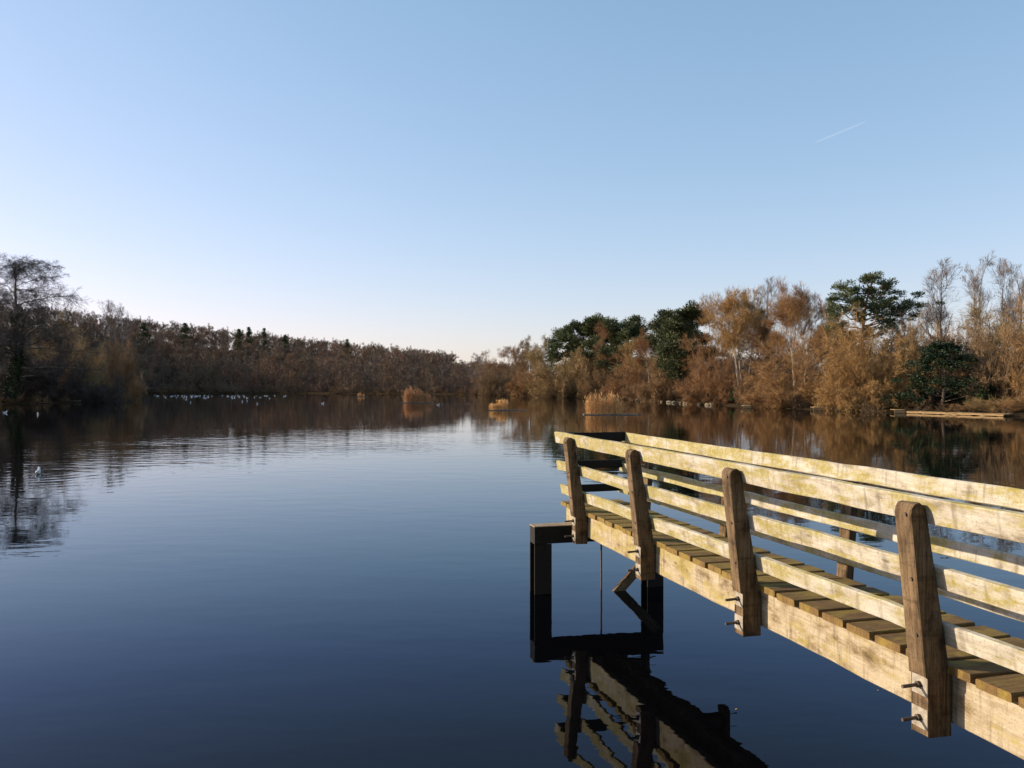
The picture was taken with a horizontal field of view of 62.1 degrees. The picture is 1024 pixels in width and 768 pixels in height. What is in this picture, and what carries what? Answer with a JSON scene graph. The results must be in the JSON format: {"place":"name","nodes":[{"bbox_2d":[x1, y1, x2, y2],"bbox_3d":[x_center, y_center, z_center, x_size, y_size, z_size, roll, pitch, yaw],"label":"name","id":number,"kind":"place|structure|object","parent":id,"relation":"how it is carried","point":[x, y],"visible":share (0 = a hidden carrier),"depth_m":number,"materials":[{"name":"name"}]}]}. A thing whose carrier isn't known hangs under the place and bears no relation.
{"place":"outdoors","nodes":[
{"label":"outdoors","id":0,"kind":"place"},
{"bbox_2d":[0,393,1023,767],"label":"water","id":1,"kind":"structure","parent":0,"point":[270,581],"depth_m":10.89,"materials":[{"name":"blue liquid"}]},
{"bbox_2d":[401,385,431,402],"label":"reeds","id":2,"kind":"object","parent":1,"relation":"on","point":[413,395],"visible":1,"depth_m":124.58,"materials":[{"name":"brown plant"}]},
{"bbox_2d":[488,398,525,410],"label":"reed raft","id":3,"kind":"object","parent":1,"relation":"on","point":[500,406],"visible":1,"depth_m":88.26,"materials":[{"name":"beige plant"}]},
{"bbox_2d":[582,389,640,414],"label":"reed raft","id":4,"kind":"object","parent":1,"relation":"on","point":[611,405],"visible":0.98,"depth_m":75.92,"materials":[{"name":"brown plant"}]},
{"bbox_2d":[0,337,1023,416],"bbox_3d":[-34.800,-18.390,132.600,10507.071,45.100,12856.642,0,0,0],"label":"ground","id":5,"kind":"structure","parent":0,"point":[1018,413],"depth_m":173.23,"materials":[{"name":"brown soil"}]},
{"bbox_2d":[0,342,63,400],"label":"bare shrub","id":6,"kind":"object","parent":5,"relation":"on","point":[33,388],"visible":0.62,"depth_m":122.03,"materials":[{"name":"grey plant"}]},
{"bbox_2d":[15,331,95,401],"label":"bare shrub","id":7,"kind":"object","parent":5,"relation":"on","point":[75,390],"visible":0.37,"depth_m":126.38,"materials":[{"name":"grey plant"}]},
{"bbox_2d":[0,252,120,402],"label":"ivy clad tree","id":8,"kind":"object","parent":5,"relation":"on","point":[15,342],"visible":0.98,"depth_m":119.39,"materials":[{"name":"grey plant"}]},
{"bbox_2d":[26,308,99,384],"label":"bare tree","id":9,"kind":"object","parent":5,"relation":"on","point":[36,350],"visible":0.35,"depth_m":139.37,"materials":[{"name":"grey plant"}]},
{"bbox_2d":[52,324,113,401],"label":"willow shrub","id":10,"kind":"object","parent":5,"relation":"on","point":[92,378],"visible":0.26,"depth_m":131.94,"materials":[{"name":"brown plant"}]},
{"bbox_2d":[61,370,113,401],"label":"bare shrub","id":11,"kind":"object","parent":5,"relation":"on","point":[98,395],"visible":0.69,"depth_m":128.90,"materials":[{"name":"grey plant"}]},
{"bbox_2d":[97,299,129,366],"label":"birch tree","id":12,"kind":"object","parent":5,"relation":"on","point":[110,332],"visible":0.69,"depth_m":230.00,"materials":[{"name":"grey plant"}]},
{"bbox_2d":[96,367,130,401],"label":"bare shrub","id":13,"kind":"object","parent":5,"relation":"on","point":[114,391],"visible":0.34,"depth_m":134.74,"materials":[{"name":"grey plant"}]},
{"bbox_2d":[90,323,147,400],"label":"willow shrub","id":14,"kind":"object","parent":5,"relation":"on","point":[133,391],"visible":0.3,"depth_m":139.74,"materials":[{"name":"brown plant"}]},
{"bbox_2d":[114,303,136,371],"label":"birch tree","id":15,"kind":"object","parent":5,"relation":"on","point":[125,321],"visible":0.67,"depth_m":231.50,"materials":[{"name":"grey plant"}]},
{"bbox_2d":[115,368,143,398],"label":"bare shrub","id":16,"kind":"object","parent":5,"relation":"on","point":[138,383],"visible":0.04,"depth_m":158.94,"materials":[{"name":"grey plant"}]},
{"bbox_2d":[134,323,151,351],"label":"conifer tree","id":17,"kind":"object","parent":5,"relation":"on","point":[144,329],"visible":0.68,"depth_m":324.70,"materials":[{"name":"green plant"}]},
{"bbox_2d":[175,323,196,359],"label":"conifer tree","id":18,"kind":"object","parent":5,"relation":"on","point":[184,330],"visible":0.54,"depth_m":324.49,"materials":[{"name":"green plant"}]},
{"bbox_2d":[231,329,244,360],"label":"conifer tree","id":19,"kind":"object","parent":5,"relation":"on","point":[239,335],"visible":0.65,"depth_m":324.61,"materials":[{"name":"green plant"}]},
{"bbox_2d":[241,327,254,360],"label":"conifer tree","id":20,"kind":"object","parent":5,"relation":"on","point":[248,333],"visible":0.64,"depth_m":324.66,"materials":[{"name":"green plant"}]},
{"bbox_2d":[256,328,270,360],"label":"conifer tree","id":21,"kind":"object","parent":5,"relation":"on","point":[264,336],"visible":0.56,"depth_m":324.74,"materials":[{"name":"green plant"}]},
{"bbox_2d":[0,300,528,394],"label":"woodland","id":22,"kind":"object","parent":5,"relation":"on","point":[388,368],"visible":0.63,"depth_m":280.90,"materials":[{"name":"brown plant"}]},
{"bbox_2d":[278,335,290,364],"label":"conifer tree","id":23,"kind":"object","parent":5,"relation":"on","point":[284,340],"visible":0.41,"depth_m":324.67,"materials":[{"name":"plant"}]},
{"bbox_2d":[340,339,353,361],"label":"conifer tree","id":24,"kind":"object","parent":5,"relation":"on","point":[347,345],"visible":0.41,"depth_m":324.59,"materials":[{"name":"plant"}]},
{"bbox_2d":[467,350,491,386],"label":"birch tree","id":25,"kind":"object","parent":5,"relation":"on","point":[480,361],"visible":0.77,"depth_m":225.34,"materials":[{"name":"brown plant"}]},
{"bbox_2d":[474,362,516,395],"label":"willow shrub","id":26,"kind":"object","parent":5,"relation":"on","point":[492,386],"visible":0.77,"depth_m":205.75,"materials":[{"name":"brown plant"}]},
{"bbox_2d":[479,346,517,391],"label":"bare tree","id":27,"kind":"object","parent":5,"relation":"on","point":[505,354],"visible":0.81,"depth_m":214.18,"materials":[{"name":"brown plant"}]},
{"bbox_2d":[506,339,531,387],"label":"bare tree","id":28,"kind":"object","parent":5,"relation":"on","point":[515,354],"visible":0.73,"depth_m":200.00,"materials":[{"name":"brown plant"}]},
{"bbox_2d":[504,360,544,395],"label":"willow shrub","id":29,"kind":"object","parent":5,"relation":"on","point":[514,390],"visible":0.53,"depth_m":190.15,"materials":[{"name":"brown plant"}]},
{"bbox_2d":[508,334,547,375],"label":"bare tree","id":30,"kind":"object","parent":5,"relation":"on","point":[528,347],"visible":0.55,"depth_m":196.50,"materials":[{"name":"brown plant"}]},
{"bbox_2d":[520,333,556,372],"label":"bare tree","id":31,"kind":"object","parent":5,"relation":"on","point":[539,356],"visible":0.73,"depth_m":188.25,"materials":[{"name":"brown plant"}]},
{"bbox_2d":[523,346,592,397],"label":"willow shrub","id":32,"kind":"object","parent":5,"relation":"on","point":[551,383],"visible":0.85,"depth_m":170.71,"materials":[{"name":"brown plant"}]},
{"bbox_2d":[543,324,585,380],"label":"pine tree","id":33,"kind":"object","parent":5,"relation":"on","point":[563,334],"visible":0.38,"depth_m":182.38,"materials":[{"name":"green plant"}]},
{"bbox_2d":[556,346,593,376],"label":"bare tree","id":34,"kind":"object","parent":5,"relation":"on","point":[573,357],"visible":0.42,"depth_m":173.63,"materials":[{"name":"brown plant"}]},
{"bbox_2d":[562,316,599,377],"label":"pine tree","id":35,"kind":"object","parent":5,"relation":"on","point":[574,341],"visible":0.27,"depth_m":179.72,"materials":[{"name":"green plant"}]},
{"bbox_2d":[575,363,619,397],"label":"willow shrub","id":36,"kind":"object","parent":5,"relation":"on","point":[588,388],"visible":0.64,"depth_m":164.37,"materials":[{"name":"brown plant"}]},
{"bbox_2d":[574,312,621,382],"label":"pine tree","id":37,"kind":"object","parent":5,"relation":"on","point":[590,323],"visible":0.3,"depth_m":173.76,"materials":[{"name":"green plant"}]},
{"bbox_2d":[586,339,622,377],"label":"bare tree","id":38,"kind":"object","parent":5,"relation":"on","point":[599,346],"visible":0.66,"depth_m":167.60,"materials":[{"name":"brown plant"}]},
{"bbox_2d":[592,323,634,385],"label":"bare tree","id":39,"kind":"object","parent":5,"relation":"on","point":[601,334],"visible":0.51,"depth_m":168.04,"materials":[{"name":"brown plant"}]},
{"bbox_2d":[596,352,651,399],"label":"willow shrub","id":40,"kind":"object","parent":5,"relation":"on","point":[614,388],"visible":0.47,"depth_m":155.02,"materials":[{"name":"brown plant"}]},
{"bbox_2d":[593,314,654,386],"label":"pine tree","id":41,"kind":"object","parent":5,"relation":"on","point":[631,328],"visible":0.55,"depth_m":165.56,"materials":[{"name":"green plant"}]},
{"bbox_2d":[617,337,645,379],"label":"bare tree","id":42,"kind":"object","parent":5,"relation":"on","point":[631,352],"visible":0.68,"depth_m":158.18,"materials":[{"name":"brown plant"}]},
{"bbox_2d":[621,383,651,399],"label":"willow shrub","id":43,"kind":"object","parent":5,"relation":"on","point":[629,392],"visible":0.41,"depth_m":145.94,"materials":[{"name":"brown plant"}]},
{"bbox_2d":[632,326,657,382],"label":"bare tree","id":44,"kind":"object","parent":5,"relation":"on","point":[644,348],"visible":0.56,"depth_m":146.50,"materials":[{"name":"brown plant"}]},
{"bbox_2d":[631,351,696,401],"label":"willow shrub","id":45,"kind":"object","parent":5,"relation":"on","point":[659,388],"visible":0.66,"depth_m":129.72,"materials":[{"name":"brown plant"}]},
{"bbox_2d":[641,308,698,378],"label":"pine tree","id":46,"kind":"object","parent":5,"relation":"on","point":[654,325],"visible":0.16,"depth_m":140.85,"materials":[{"name":"green plant"}]},
{"bbox_2d":[673,339,699,387],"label":"bare tree","id":47,"kind":"object","parent":5,"relation":"on","point":[689,355],"visible":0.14,"depth_m":127.94,"materials":[{"name":"brown plant"}]},
{"bbox_2d":[654,299,720,388],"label":"pine tree","id":48,"kind":"object","parent":5,"relation":"on","point":[675,326],"visible":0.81,"depth_m":126.10,"materials":[{"name":"green plant"}]},
{"bbox_2d":[672,332,743,404],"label":"willow shrub","id":49,"kind":"object","parent":5,"relation":"on","point":[715,386],"visible":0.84,"depth_m":113.57,"materials":[{"name":"brown plant"}]},
{"bbox_2d":[691,293,748,380],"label":"bare tree","id":50,"kind":"object","parent":5,"relation":"on","point":[707,333],"visible":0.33,"depth_m":122.26,"materials":[{"name":"brown plant"}]},
{"bbox_2d":[728,387,739,400],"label":"evergreen bush","id":51,"kind":"object","parent":5,"relation":"on","point":[731,394],"visible":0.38,"depth_m":109.42,"materials":[{"name":"green plant"}]},
{"bbox_2d":[694,283,777,387],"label":"bare tree","id":52,"kind":"object","parent":5,"relation":"on","point":[740,322],"visible":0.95,"depth_m":111.59,"materials":[{"name":"brown plant"}]},
{"bbox_2d":[731,372,772,403],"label":"willow shrub","id":53,"kind":"object","parent":5,"relation":"on","point":[749,385],"visible":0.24,"depth_m":107.36,"materials":[{"name":"brown plant"}]},
{"bbox_2d":[490,328,1022,404],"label":"bank woodland","id":54,"kind":"object","parent":5,"relation":"on","point":[816,368],"visible":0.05,"depth_m":126.05,"materials":[{"name":"brown plant"}]},
{"bbox_2d":[743,322,785,377],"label":"bare tree","id":55,"kind":"object","parent":5,"relation":"on","point":[754,338],"visible":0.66,"depth_m":108.79,"materials":[{"name":"brown plant"}]},
{"bbox_2d":[747,276,785,363],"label":"birch tree","id":56,"kind":"object","parent":5,"relation":"on","point":[768,290],"visible":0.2,"depth_m":129.05,"materials":[{"name":"brown plant"}]},
{"bbox_2d":[736,300,799,374],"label":"bare tree","id":57,"kind":"object","parent":5,"relation":"on","point":[777,355],"visible":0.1,"depth_m":113.02,"materials":[{"name":"brown plant"}]},
{"bbox_2d":[530,431,1023,759],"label":"fishing pier","id":58,"kind":"structure","parent":5,"relation":"on","point":[941,671],"depth_m":6.33,"materials":[{"name":"brown wood"}]},
{"bbox_2d":[735,335,828,407],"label":"willow shrub","id":59,"kind":"object","parent":5,"relation":"on","point":[774,391],"visible":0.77,"depth_m":97.14,"materials":[{"name":"brown plant"}]},
{"bbox_2d":[761,275,836,386],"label":"bare tree","id":60,"kind":"object","parent":5,"relation":"on","point":[786,308],"visible":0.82,"depth_m":103.13,"materials":[{"name":"brown plant"}]},
{"bbox_2d":[782,302,847,389],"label":"bare tree","id":61,"kind":"object","parent":5,"relation":"on","point":[808,321],"visible":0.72,"depth_m":101.10,"materials":[{"name":"brown plant"}]},
{"bbox_2d":[811,407,824,410],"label":"fishing platform","id":62,"kind":"structure","parent":5,"relation":"on","point":[818,408],"depth_m":87.54,"materials":[{"name":"brown wood"}]},
{"bbox_2d":[805,325,844,382],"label":"bare tree","id":63,"kind":"object","parent":5,"relation":"on","point":[812,332],"visible":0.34,"depth_m":98.50,"materials":[{"name":"brown plant"}]},
{"bbox_2d":[810,302,933,411],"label":"willow shrub","id":64,"kind":"object","parent":5,"relation":"on","point":[852,383],"visible":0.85,"depth_m":86.08,"materials":[{"name":"brown plant"}]},
{"bbox_2d":[819,270,944,359],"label":"pine tree","id":65,"kind":"object","parent":5,"relation":"on","point":[873,294],"visible":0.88,"depth_m":98.92,"materials":[{"name":"green plant"}]},
{"bbox_2d":[890,409,905,412],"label":"fishing platform","id":66,"kind":"structure","parent":5,"relation":"on","point":[898,411],"depth_m":80.40,"materials":[{"name":"brown wood"}]},
{"bbox_2d":[882,310,924,371],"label":"bare tree","id":67,"kind":"object","parent":5,"relation":"on","point":[902,317],"visible":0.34,"depth_m":97.75,"materials":[{"name":"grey plant"}]},
{"bbox_2d":[894,301,968,404],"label":"willow shrub","id":68,"kind":"object","parent":5,"relation":"on","point":[926,343],"visible":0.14,"depth_m":92.79,"materials":[{"name":"brown plant"}]},
{"bbox_2d":[901,257,972,345],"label":"birch tree","id":69,"kind":"object","parent":5,"relation":"on","point":[933,313],"visible":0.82,"depth_m":101.66,"materials":[{"name":"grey plant"}]},
{"bbox_2d":[880,340,1006,407],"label":"holly bush","id":70,"kind":"object","parent":5,"relation":"on","point":[943,351],"visible":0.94,"depth_m":81.33,"materials":[{"name":"green plant"}]},
{"bbox_2d":[906,411,1010,416],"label":"boardwalk","id":71,"kind":"structure","parent":5,"relation":"on","point":[960,413],"depth_m":75.54,"materials":[{"name":"brown wood"}]},
{"bbox_2d":[943,402,978,411],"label":"willow shrub","id":72,"kind":"object","parent":5,"relation":"on","point":[959,407],"visible":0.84,"depth_m":77.44,"materials":[{"name":"brown plant"}]},
{"bbox_2d":[955,250,997,373],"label":"birch tree","id":73,"kind":"object","parent":5,"relation":"on","point":[977,289],"visible":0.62,"depth_m":103.79,"materials":[{"name":"brown plant"}]},
{"bbox_2d":[965,385,993,403],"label":"evergreen bush","id":74,"kind":"object","parent":5,"relation":"on","point":[980,396],"visible":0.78,"depth_m":78.51,"materials":[{"name":"green plant"}]},
{"bbox_2d":[938,305,1023,408],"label":"willow shrub","id":75,"kind":"object","parent":5,"relation":"on","point":[986,370],"visible":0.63,"depth_m":79.61,"materials":[{"name":"brown plant"}]},
{"bbox_2d":[957,293,1023,366],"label":"bare tree","id":76,"kind":"object","parent":5,"relation":"on","point":[983,320],"visible":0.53,"depth_m":90.42,"materials":[{"name":"brown plant"}]},
{"bbox_2d":[964,396,1020,412],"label":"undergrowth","id":77,"kind":"object","parent":5,"relation":"on","point":[989,405],"visible":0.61,"depth_m":75.94,"materials":[{"name":"brown plant"}]},
{"bbox_2d":[985,258,1023,352],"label":"birch tree","id":78,"kind":"object","parent":5,"relation":"on","point":[999,267],"visible":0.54,"depth_m":103.20,"materials":[{"name":"brown plant"}]},
{"bbox_2d":[988,283,1023,404],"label":"willow shrub","id":79,"kind":"object","parent":5,"relation":"on","point":[1015,375],"visible":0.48,"depth_m":77.82,"materials":[{"name":"brown plant"}]},
{"bbox_2d":[994,394,1023,411],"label":"willow shrub","id":80,"kind":"object","parent":5,"relation":"on","point":[1015,407],"visible":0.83,"depth_m":74.37,"materials":[{"name":"brown plant"}]},
{"bbox_2d":[1000,258,1023,344],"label":"birch tree","id":81,"kind":"object","parent":5,"relation":"on","point":[1021,288],"visible":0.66,"depth_m":99.86,"materials":[{"name":"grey plant"}]},
{"bbox_2d":[0,0,1023,375],"label":"sky","id":82,"kind":"structure","parent":0,"point":[464,178],"materials":[{"name":"blue"}]}
]}

